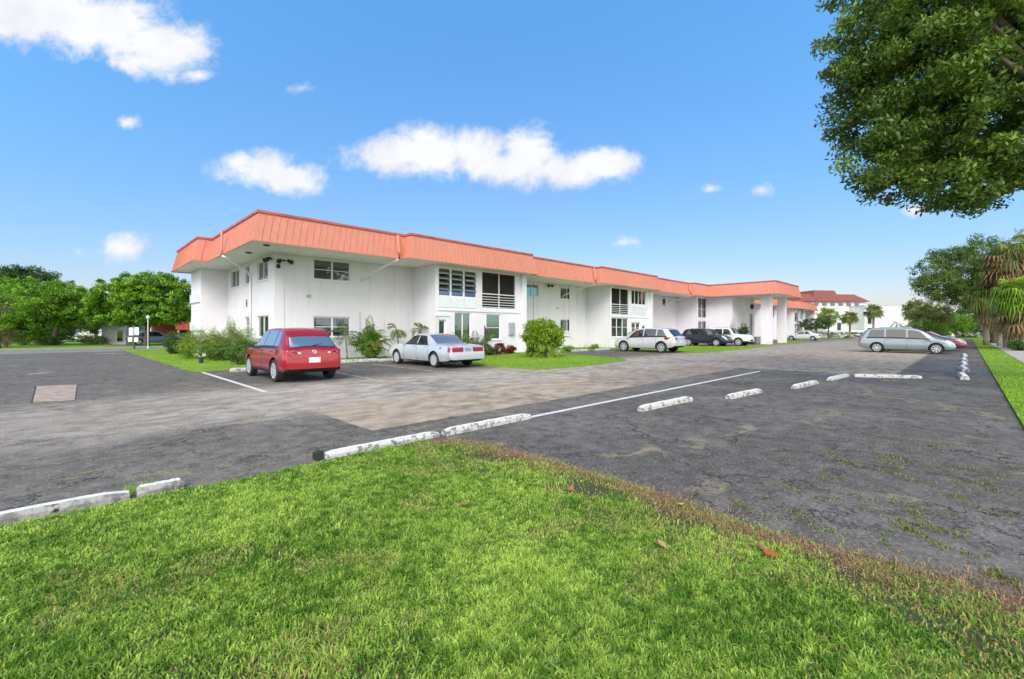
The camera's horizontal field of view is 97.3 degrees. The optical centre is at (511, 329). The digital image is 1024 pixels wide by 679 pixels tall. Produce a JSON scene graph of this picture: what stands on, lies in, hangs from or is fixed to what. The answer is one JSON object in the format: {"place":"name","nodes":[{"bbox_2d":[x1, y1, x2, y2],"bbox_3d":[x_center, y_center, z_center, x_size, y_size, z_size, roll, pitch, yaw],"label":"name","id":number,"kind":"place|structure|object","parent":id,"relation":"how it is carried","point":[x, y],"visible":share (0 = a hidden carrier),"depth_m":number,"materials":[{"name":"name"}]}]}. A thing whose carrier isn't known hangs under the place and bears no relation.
{"place":"outdoors","nodes":[
{"label":"outdoors","id":0,"kind":"place"},
{"bbox_2d":[123,349,245,371],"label":"lawn","id":1,"kind":"structure","parent":0,"point":[196,361],"depth_m":21.55,"materials":[{"name":"green plant"}]},
{"bbox_2d":[159,330,187,353],"bbox_3d":[-21.975,0.838,29.509,1.838,1.626,1.821,0,0,0],"label":"shrub","id":2,"kind":"object","parent":1,"relation":"on","point":[169,343],"visible":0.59,"depth_m":29.11,"materials":[{"name":"green plant"}]},
{"bbox_2d":[173,327,208,355],"bbox_3d":[-19.024,0.504,27.005,2.887,2.278,2.849,0,0,29],"label":"areca palm","id":3,"kind":"object","parent":1,"relation":"on","point":[188,336],"visible":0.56,"depth_m":26.80,"materials":[{"name":"green plant"}]},
{"bbox_2d":[172,340,219,358],"bbox_3d":[-16.829,1.078,24.560,3.270,1.159,1.464,0,0,0],"label":"shrub","id":4,"kind":"object","parent":1,"relation":"on","point":[183,349],"visible":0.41,"depth_m":24.34,"materials":[{"name":"green plant"}]},
{"bbox_2d":[185,325,225,349],"bbox_3d":[-17.088,0.505,25.325,2.897,2.281,2.833,0,0,-19],"label":"areca palm","id":5,"kind":"object","parent":1,"relation":"on","point":[206,339],"visible":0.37,"depth_m":25.35,"materials":[{"name":"green plant"}]},
{"bbox_2d":[198,342,235,360],"bbox_3d":[-14.733,1.116,22.968,2.442,1.081,1.491,0,0,0],"label":"shrub","id":6,"kind":"object","parent":1,"relation":"on","point":[216,348],"visible":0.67,"depth_m":22.70,"materials":[{"name":"green plant"}]},
{"bbox_2d":[195,315,253,355],"bbox_3d":[-15.193,0.227,24.263,3.851,2.839,3.209,0,0,-40],"label":"areca palm","id":7,"kind":"object","parent":1,"relation":"on","point":[218,339],"visible":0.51,"depth_m":23.98,"materials":[{"name":"green plant"}]},
{"bbox_2d":[215,326,258,357],"bbox_3d":[-13.098,0.620,22.186,2.590,2.038,2.825,0,0,-26],"label":"areca palm","id":8,"kind":"object","parent":1,"relation":"on","point":[241,335],"visible":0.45,"depth_m":22.00,"materials":[{"name":"green plant"}]},
{"bbox_2d":[223,338,252,364],"bbox_3d":[-12.238,0.992,20.269,1.350,1.317,1.269,0,0,0],"label":"shrub","id":9,"kind":"object","parent":1,"relation":"on","point":[242,346],"visible":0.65,"depth_m":20.11,"materials":[{"name":"green plant"}]},
{"bbox_2d":[342,356,388,359],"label":"lawn","id":10,"kind":"structure","parent":0,"point":[378,357],"depth_m":24.55,"materials":[{"name":"green plant"}]},
{"bbox_2d":[328,324,361,358],"bbox_3d":[-8.879,0.674,24.007,1.889,1.955,1.719,0,0,23],"label":"thin palm","id":11,"kind":"object","parent":10,"relation":"on","point":[345,329],"visible":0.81,"depth_m":24.02,"materials":[{"name":"green plant"}]},
{"bbox_2d":[353,330,383,357],"bbox_3d":[-7.713,0.804,24.274,1.534,1.691,1.499,0,0,34],"label":"shrub","id":12,"kind":"object","parent":10,"relation":"on","point":[376,352],"visible":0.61,"depth_m":23.95,"materials":[{"name":"green plant"}]},
{"bbox_2d":[346,315,395,358],"bbox_3d":[-7.473,0.432,24.185,3.030,3.126,2.994,0,0,-24],"label":"areca palm","id":13,"kind":"object","parent":10,"relation":"on","point":[372,328],"visible":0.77,"depth_m":23.85,"materials":[{"name":"green plant"}]},
{"bbox_2d":[387,323,406,342],"bbox_3d":[-6.748,0.631,26.435,1.233,2.043,1.316,0,0,9],"label":"thin palm","id":14,"kind":"object","parent":10,"relation":"on","point":[394,334],"visible":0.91,"depth_m":26.25,"materials":[{"name":"green plant"}]},
{"bbox_2d":[0,338,1023,598],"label":"parking lot","id":15,"kind":"structure","parent":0,"point":[126,418],"depth_m":7.38,"materials":[{"name":"grey asphalt"}]},
{"bbox_2d":[33,385,76,401],"bbox_3d":[-11.646,1.592,11.510,0.805,0.016,4.105,0,0,-45],"label":"concrete patch","id":16,"kind":"object","parent":15,"relation":"on","point":[55,393],"visible":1,"depth_m":11.20,"materials":[{"name":"beige concrete"}]},
{"bbox_2d":[0,490,129,525],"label":"wheel stop","id":17,"kind":"object","parent":15,"relation":"on","point":[54,507],"visible":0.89,"depth_m":3.93,"materials":[{"name":"white concrete"}]},
{"bbox_2d":[128,327,138,348],"bbox_3d":[-31.049,0.725,36.993,0.760,1.850,0.105,0,0,-12],"label":"sign post","id":18,"kind":"object","parent":15,"relation":"on","point":[136,330],"visible":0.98,"depth_m":36.96,"materials":[{"name":"white metal"}]},
{"bbox_2d":[123,479,151,494],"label":"weeds","id":19,"kind":"object","parent":15,"relation":"on","point":[131,489],"visible":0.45,"depth_m":4.43,"materials":[{"name":"green plant"}]},
{"bbox_2d":[136,478,183,496],"bbox_3d":[-3.460,1.549,4.434,0.162,0.102,0.360,0,0,44],"label":"wheel stop","id":20,"kind":"object","parent":15,"relation":"on","point":[160,486],"visible":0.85,"depth_m":4.39,"materials":[{"name":"white concrete"}]},
{"bbox_2d":[201,372,267,391],"bbox_3d":[-8.983,1.596,14.258,0.130,0.001,7.500,0,0,-45],"label":"painted line","id":21,"kind":"object","parent":15,"relation":"on","point":[261,390],"visible":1,"depth_m":13.64,"materials":[{"name":"paint"}]},
{"bbox_2d":[245,328,340,381],"bbox_3d":[-7.593,0.762,15.355,2.093,1.675,4.454,0,0,-45],"label":"parked car","id":22,"kind":"object","parent":15,"relation":"on","point":[277,353],"visible":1,"depth_m":13.97,"materials":[{"name":"red paint"}]},
{"bbox_2d":[312,450,324,461],"bbox_3d":[-2.384,1.548,5.550,0.090,0.105,0.160,0,0,-45],"label":"concrete chunk","id":23,"kind":"object","parent":15,"relation":"on","point":[318,455],"visible":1,"depth_m":5.51,"materials":[{"name":"grey concrete"}]},
{"bbox_2d":[341,358,377,362],"bbox_3d":[-7.612,1.529,22.448,2.100,0.143,0.162,0,0,-45],"label":"wheel stop","id":24,"kind":"object","parent":15,"relation":"on","point":[358,360],"visible":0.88,"depth_m":22.38,"materials":[{"name":"white paint"}]},
{"bbox_2d":[324,432,439,458],"bbox_3d":[-1.742,1.558,6.188,1.720,0.085,0.148,0,0,-45],"label":"wheel stop","id":25,"kind":"object","parent":15,"relation":"on","point":[344,451],"visible":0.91,"depth_m":6.07,"materials":[{"name":"white paint"}]},
{"bbox_2d":[387,333,484,367],"bbox_3d":[-3.695,0.873,20.769,2.206,1.455,5.324,0,0,-45],"label":"parked car","id":26,"kind":"object","parent":15,"relation":"on","point":[435,350],"visible":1,"depth_m":19.47,"materials":[{"name":"silver metal"}]},
{"bbox_2d":[442,414,531,435],"bbox_3d":[-0.364,1.549,7.497,1.860,0.102,0.158,0,0,-45],"label":"wheel stop","id":27,"kind":"object","parent":15,"relation":"on","point":[463,428],"visible":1,"depth_m":7.34,"materials":[{"name":"white paint"}]},
{"bbox_2d":[171,209,817,357],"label":"apartment building","id":28,"kind":"structure","parent":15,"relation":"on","point":[260,272],"depth_m":27.82,"materials":[{"name":"white paint"}]},
{"bbox_2d":[230,270,238,288],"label":"window","id":29,"kind":"structure","parent":28,"relation":"in","point":[235,274],"depth_m":28.19,"materials":[{"name":"glass"}]},
{"bbox_2d":[256,261,267,282],"bbox_3d":[-13.229,-3.135,24.115,0.350,1.110,1.965,0,0,-45],"label":"window","id":30,"kind":"structure","parent":28,"relation":"in","point":[262,267],"depth_m":24.15,"materials":[{"name":"glass"}]},
{"bbox_2d":[256,315,267,338],"bbox_3d":[-13.200,-0.145,24.084,0.350,1.230,2.048,0,0,-45],"label":"window","id":31,"kind":"structure","parent":28,"relation":"in","point":[262,320],"depth_m":24.33,"materials":[{"name":"white paint"}]},
{"bbox_2d":[312,258,351,282],"bbox_3d":[-9.898,-3.210,24.723,2.181,1.200,0.350,0,0,-45],"label":"window","id":32,"kind":"structure","parent":28,"relation":"in","point":[323,270],"depth_m":24.70,"materials":[{"name":"glass"}]},
{"bbox_2d":[313,316,351,337],"bbox_3d":[-9.898,-0.130,24.723,2.181,1.200,0.350,0,0,-45],"label":"window","id":33,"kind":"structure","parent":28,"relation":"in","point":[327,324],"depth_m":24.71,"materials":[{"name":"white paint"}]},
{"bbox_2d":[439,267,475,297],"bbox_3d":[-3.407,-2.850,27.611,3.025,1.700,0.390,0,0,-45],"label":"window","id":34,"kind":"structure","parent":28,"relation":"in","point":[452,282],"depth_m":27.56,"materials":[{"name":"glass"}]},
{"bbox_2d":[455,312,469,342],"bbox_3d":[-3.158,0.145,27.967,1.306,2.430,0.232,0,0,-45],"label":"window","id":35,"kind":"structure","parent":28,"relation":"in","point":[462,320],"depth_m":27.92,"materials":[{"name":"green glass"}]},
{"bbox_2d":[486,314,501,340],"bbox_3d":[-1.294,-0.160,29.734,1.397,1.740,0.350,0,0,-45],"label":"window","id":36,"kind":"structure","parent":28,"relation":"in","point":[492,320],"depth_m":29.77,"materials":[{"name":"glass"}]},
{"bbox_2d":[527,284,539,297],"bbox_3d":[1.513,-3.120,36.038,1.685,1.080,0.350,0,0,-45],"label":"window","id":37,"kind":"structure","parent":28,"relation":"in","point":[529,286],"depth_m":36.08,"materials":[{"name":"white glass"}]},
{"bbox_2d":[611,318,627,337],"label":"window","id":38,"kind":"structure","parent":28,"relation":"in","point":[619,325],"depth_m":40.59,"materials":[{"name":"glass"}]},
{"bbox_2d":[632,290,644,304],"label":"window","id":39,"kind":"structure","parent":28,"relation":"in","point":[638,297],"depth_m":42.87,"materials":[{"name":"glass"}]},
{"bbox_2d":[698,298,705,318],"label":"window","id":40,"kind":"structure","parent":28,"relation":"in","point":[701,302],"depth_m":53.14,"materials":[{"name":"grey glass"}]},
{"bbox_2d":[531,371,760,417],"bbox_3d":[4.926,1.596,12.785,13.000,0.001,0.120,0,0,-45],"label":"painted line","id":41,"kind":"object","parent":15,"relation":"on","point":[632,396],"visible":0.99,"depth_m":10.54,"materials":[{"name":"paint"}]},
{"bbox_2d":[614,328,685,352],"bbox_3d":[10.004,0.720,33.015,2.203,1.760,4.924,0,0,-45],"label":"parked car","id":42,"kind":"object","parent":15,"relation":"on","point":[661,340],"visible":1,"depth_m":31.85,"materials":[{"name":"white metal"}]},
{"bbox_2d":[637,396,692,411],"bbox_3d":[3.269,1.546,9.529,2.022,0.108,0.163,0,0,-42],"label":"wheel stop","id":43,"kind":"object","parent":15,"relation":"on","point":[660,404],"visible":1,"depth_m":9.36,"materials":[{"name":"white paint"}]},
{"bbox_2d":[682,328,732,345],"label":"parked car","id":44,"kind":"object","parent":15,"relation":"on","point":[696,336],"visible":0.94,"depth_m":44.09,"materials":[{"name":"blue paint"}]},
{"bbox_2d":[707,327,753,345],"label":"parked car","id":45,"kind":"object","parent":15,"relation":"on","point":[738,338],"visible":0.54,"depth_m":44.68,"materials":[{"name":"white paint"}]},
{"bbox_2d":[725,388,761,398],"bbox_3d":[5.674,1.546,10.985,1.726,0.107,0.162,0,0,-40],"label":"wheel stop","id":46,"kind":"object","parent":15,"relation":"on","point":[742,393],"visible":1,"depth_m":10.79,"materials":[{"name":"white paint"}]},
{"bbox_2d":[546,386,1017,550],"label":"dry leaves","id":47,"kind":"object","parent":15,"relation":"on","point":[779,457],"visible":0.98,"depth_m":6.23,"materials":[{"name":"brown plant"}]},
{"bbox_2d":[791,380,818,388],"bbox_3d":[8.351,1.546,12.826,1.799,0.107,0.158,0,0,-40],"label":"wheel stop","id":48,"kind":"object","parent":15,"relation":"on","point":[804,384],"visible":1,"depth_m":12.61,"materials":[{"name":"white paint"}]},
{"bbox_2d":[787,331,822,339],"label":"parked car","id":49,"kind":"object","parent":15,"relation":"on","point":[811,335],"visible":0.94,"depth_m":68.14,"materials":[{"name":"white metal"}]},
{"bbox_2d":[797,318,833,332],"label":"clipped tree","id":50,"kind":"object","parent":15,"relation":"on","point":[818,325],"visible":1,"depth_m":81.56,"materials":[{"name":"green plant"}]},
{"bbox_2d":[816,307,840,337],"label":"clipped tree","id":51,"kind":"object","parent":15,"relation":"on","point":[823,315],"visible":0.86,"depth_m":85.52,"materials":[{"name":"green plant"}]},
{"bbox_2d":[634,414,1023,598],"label":"weeds","id":52,"kind":"object","parent":15,"relation":"on","point":[996,574],"visible":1,"depth_m":3.95,"materials":[{"name":"green plant"}]},
{"bbox_2d":[811,330,864,337],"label":"garden wall","id":53,"kind":"structure","parent":15,"relation":"on","point":[833,331],"depth_m":90.00,"materials":[{"name":"white paint"}]},
{"bbox_2d":[839,310,858,337],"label":"fan palm","id":54,"kind":"object","parent":15,"relation":"on","point":[850,318],"visible":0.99,"depth_m":83.45,"materials":[{"name":"green plant"}]},
{"bbox_2d":[863,304,885,327],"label":"fan palm","id":55,"kind":"object","parent":15,"relation":"on","point":[876,312],"visible":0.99,"depth_m":81.38,"materials":[{"name":"green plant"}]},
{"bbox_2d":[853,374,921,378],"bbox_3d":[12.529,1.546,15.063,1.886,0.108,0.162,0,0,15],"label":"wheel stop","id":56,"kind":"object","parent":15,"relation":"on","point":[887,376],"visible":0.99,"depth_m":15.02,"materials":[{"name":"white paint"}]},
{"bbox_2d":[858,327,956,353],"bbox_3d":[27.539,0.697,31.522,2.203,1.806,5.062,0,0,-45],"label":"parked car","id":57,"kind":"object","parent":15,"relation":"on","point":[880,339],"visible":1,"depth_m":30.96,"materials":[{"name":"silver metal"}]},
{"bbox_2d":[899,297,931,327],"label":"fan palm","id":58,"kind":"object","parent":15,"relation":"on","point":[910,308],"visible":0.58,"depth_m":67.88,"materials":[{"name":"green plant"}]},
{"bbox_2d":[902,318,954,335],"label":"clipped tree","id":59,"kind":"object","parent":15,"relation":"on","point":[940,328],"visible":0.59,"depth_m":59.45,"materials":[{"name":"green plant"}]},
{"bbox_2d":[924,304,954,333],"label":"fan palm","id":60,"kind":"object","parent":15,"relation":"on","point":[946,316],"visible":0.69,"depth_m":61.30,"materials":[{"name":"green plant"}]},
{"bbox_2d":[928,332,967,350],"bbox_3d":[32.612,0.870,35.567,2.099,1.460,4.712,0,0,-45],"label":"parked car","id":61,"kind":"object","parent":15,"relation":"on","point":[961,344],"visible":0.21,"depth_m":33.70,"materials":[{"name":"red paint"}]},
{"bbox_2d":[944,312,979,337],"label":"clipped tree","id":62,"kind":"object","parent":15,"relation":"on","point":[963,323],"visible":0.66,"depth_m":71.30,"materials":[{"name":"green plant"}]},
{"bbox_2d":[0,438,1023,678],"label":"lawn","id":63,"kind":"structure","parent":0,"point":[592,486],"depth_m":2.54,"materials":[{"name":"plant"}]},
{"bbox_2d":[14,455,978,678],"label":"dry leaves","id":64,"kind":"object","parent":63,"relation":"on","point":[396,676],"visible":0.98,"depth_m":2.56,"materials":[{"name":"brown plant"}]},
{"bbox_2d":[412,436,1023,647],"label":"thatch","id":65,"kind":"object","parent":63,"relation":"on","point":[735,525],"visible":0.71,"depth_m":3.22,"materials":[{"name":"brown plant"}]},
{"bbox_2d":[433,438,1023,658],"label":"dry leaves","id":66,"kind":"object","parent":63,"relation":"on","point":[804,540],"visible":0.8,"depth_m":3.25,"materials":[{"name":"brown plant"}]},
{"bbox_2d":[0,336,1023,428],"bbox_3d":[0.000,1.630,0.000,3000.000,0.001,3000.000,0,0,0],"label":"ground","id":67,"kind":"structure","parent":0,"point":[74,344],"depth_m":46.70,"materials":[{"name":"green plant"}]},
{"bbox_2d":[0,327,31,347],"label":"frond plant","id":68,"kind":"object","parent":67,"relation":"on","point":[4,342],"visible":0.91,"depth_m":42.05,"materials":[{"name":"green plant"}]},
{"bbox_2d":[0,285,40,347],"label":"street tree","id":69,"kind":"object","parent":67,"relation":"on","point":[7,297],"visible":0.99,"depth_m":40.70,"materials":[{"name":"green plant"}]},
{"bbox_2d":[1,329,50,344],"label":"hedge","id":70,"kind":"object","parent":67,"relation":"on","point":[29,335],"visible":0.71,"depth_m":47.17,"materials":[{"name":"green plant"}]},
{"bbox_2d":[0,263,68,297],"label":"street tree","id":71,"kind":"object","parent":67,"relation":"on","point":[20,272],"visible":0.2,"depth_m":65.05,"materials":[{"name":"green plant"}]},
{"bbox_2d":[34,336,66,344],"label":"hedge","id":72,"kind":"object","parent":67,"relation":"on","point":[51,340],"visible":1,"depth_m":46.68,"materials":[{"name":"green plant"}]},
{"bbox_2d":[28,327,76,340],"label":"shrub","id":73,"kind":"object","parent":67,"relation":"on","point":[65,332],"visible":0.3,"depth_m":59.85,"materials":[{"name":"green plant"}]},
{"bbox_2d":[0,276,112,344],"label":"street tree","id":74,"kind":"object","parent":67,"relation":"on","point":[61,306],"visible":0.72,"depth_m":46.58,"materials":[{"name":"green plant"}]},
{"bbox_2d":[68,322,100,336],"bbox_3d":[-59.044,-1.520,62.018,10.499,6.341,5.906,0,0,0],"label":"car","id":75,"kind":"object","parent":67,"relation":"on","point":[92,331],"visible":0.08,"depth_m":61.63,"materials":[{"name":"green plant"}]},
{"bbox_2d":[78,335,107,344],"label":"shrub","id":76,"kind":"object","parent":67,"relation":"on","point":[94,340],"visible":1,"depth_m":48.81,"materials":[{"name":"green plant"}]},
{"bbox_2d":[66,323,143,338],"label":"house","id":77,"kind":"structure","parent":67,"relation":"on","point":[85,333],"depth_m":84.00,"materials":[{"name":"white concrete"}]},
{"bbox_2d":[101,323,127,343],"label":"building","id":78,"kind":"structure","parent":67,"relation":"on","point":[112,334],"depth_m":50.00,"materials":[{"name":"paint"}]},
{"bbox_2d":[78,270,190,345],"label":"street tree","id":79,"kind":"object","parent":67,"relation":"on","point":[154,297],"visible":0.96,"depth_m":44.02,"materials":[{"name":"green plant"}]},
{"bbox_2d":[126,331,179,344],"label":"parked car","id":80,"kind":"object","parent":67,"relation":"on","point":[156,337],"visible":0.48,"depth_m":48.18,"materials":[{"name":"grey paint"}]},
{"bbox_2d":[151,321,190,333],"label":"carport","id":81,"kind":"object","parent":67,"relation":"on","point":[164,329],"visible":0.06,"depth_m":62.60,"materials":[{"name":"red paint"}]},
{"bbox_2d":[817,332,862,337],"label":"hedge","id":82,"kind":"object","parent":67,"relation":"on","point":[853,334],"visible":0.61,"depth_m":85.61,"materials":[{"name":"green plant"}]},
{"bbox_2d":[849,305,910,329],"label":"apartment building","id":83,"kind":"structure","parent":67,"relation":"on","point":[892,314],"depth_m":100.00,"materials":[{"name":"white paint"}]},
{"bbox_2d":[906,233,1014,342],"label":"oak tree","id":84,"kind":"object","parent":67,"relation":"on","point":[957,286],"visible":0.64,"depth_m":52.26,"materials":[{"name":"green plant"}]},
{"bbox_2d":[952,308,982,333],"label":"clipped tree","id":85,"kind":"object","parent":67,"relation":"on","point":[965,313],"visible":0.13,"depth_m":97.36,"materials":[{"name":"green plant"}]},
{"bbox_2d":[947,329,990,337],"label":"hedge","id":86,"kind":"object","parent":67,"relation":"on","point":[969,336],"visible":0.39,"depth_m":87.92,"materials":[{"name":"green plant"}]},
{"bbox_2d":[985,299,1001,345],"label":"cabbage palm","id":87,"kind":"object","parent":67,"relation":"on","point":[999,341],"visible":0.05,"depth_m":43.02,"materials":[{"name":"brown plant"}]},
{"bbox_2d":[986,306,1006,346],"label":"cabbage palm","id":88,"kind":"object","parent":67,"relation":"on","point":[993,314],"visible":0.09,"depth_m":40.48,"materials":[{"name":"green plant"}]},
{"bbox_2d":[983,300,1018,347],"bbox_3d":[41.978,-0.932,38.112,3.208,5.165,3.106,0,0,-21],"label":"cabbage palm","id":89,"kind":"object","parent":67,"relation":"on","point":[1010,338],"visible":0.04,"depth_m":38.05,"materials":[{"name":"green plant"}]},
{"bbox_2d":[1005,340,1023,350],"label":"shrub","id":90,"kind":"object","parent":67,"relation":"on","point":[1016,345],"visible":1,"depth_m":33.51,"materials":[{"name":"green plant"}]},
{"bbox_2d":[0,0,1023,315],"label":"sky","id":91,"kind":"structure","parent":0,"point":[678,140],"materials":[{"name":"blue"}]},
{"bbox_2d":[453,352,625,369],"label":"lawn","id":92,"kind":"structure","parent":0,"point":[549,362],"depth_m":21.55,"materials":[{"name":"green plant"}]},
{"bbox_2d":[463,331,494,351],"bbox_3d":[-1.947,0.882,27.100,2.524,1.989,3.037,0,0,-11],"label":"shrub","id":93,"kind":"object","parent":92,"relation":"on","point":[481,342],"visible":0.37,"depth_m":27.08,"materials":[{"name":"green plant"}]},
{"bbox_2d":[518,316,571,357],"bbox_3d":[1.898,0.784,25.899,3.047,3.136,2.807,0,0,-39],"label":"round shrub","id":94,"kind":"object","parent":92,"relation":"on","point":[542,338],"visible":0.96,"depth_m":25.18,"materials":[{"name":"green plant"}]},
{"bbox_2d":[613,345,772,352],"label":"lawn","id":95,"kind":"structure","parent":0,"point":[710,350],"depth_m":35.92,"materials":[{"name":"green plant"}]},
{"bbox_2d":[573,468,1023,607],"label":"soil","id":96,"kind":"structure","parent":0,"point":[892,567],"depth_m":2.96,"materials":[{"name":"brown soil"}]},
{"bbox_2d":[788,290,869,329],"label":"apartment building","id":97,"kind":"structure","parent":0,"point":[840,303],"depth_m":104.17,"materials":[{"name":"white paint"}]},
{"bbox_2d":[912,300,941,329],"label":"fan palm","id":98,"kind":"object","parent":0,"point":[919,315],"visible":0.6,"depth_m":63.78,"materials":[{"name":"green plant"}]},
{"bbox_2d":[972,338,1023,427],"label":"lawn","id":99,"kind":"structure","parent":0,"point":[1012,398],"depth_m":15.77,"materials":[{"name":"green plant"}]},
{"bbox_2d":[960,279,995,344],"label":"cabbage palm","id":100,"kind":"object","parent":99,"relation":"on","point":[976,299],"visible":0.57,"depth_m":45.80,"materials":[{"name":"green plant"}]},
{"bbox_2d":[982,338,1023,362],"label":"sidewalk","id":101,"kind":"structure","parent":0,"point":[1019,354],"depth_m":30.73,"materials":[{"name":"concrete"}]},
{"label":"lawn","id":102,"kind":"structure","parent":0,"visible":0},
{"bbox_2d":[810,0,1023,219],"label":"oak tree","id":103,"kind":"object","parent":102,"relation":"on","point":[944,106],"visible":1,"depth_m":10.99,"materials":[{"name":"green plant"}]},
{"bbox_2d":[977,242,1023,297],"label":"cabbage palm","id":104,"kind":"object","parent":102,"relation":"on","point":[1008,267],"visible":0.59,"depth_m":43.41,"materials":[{"name":"green plant"}]},
{"bbox_2d":[986,276,1023,341],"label":"cabbage palm","id":105,"kind":"object","parent":102,"relation":"on","point":[1010,304],"visible":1,"depth_m":34.87,"materials":[{"name":"green plant"}]},
{"bbox_2d":[994,228,1023,339],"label":"cabbage palm","id":106,"kind":"object","parent":102,"relation":"on","point":[1018,236],"visible":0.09,"depth_m":48.41,"materials":[{"name":"green plant"}]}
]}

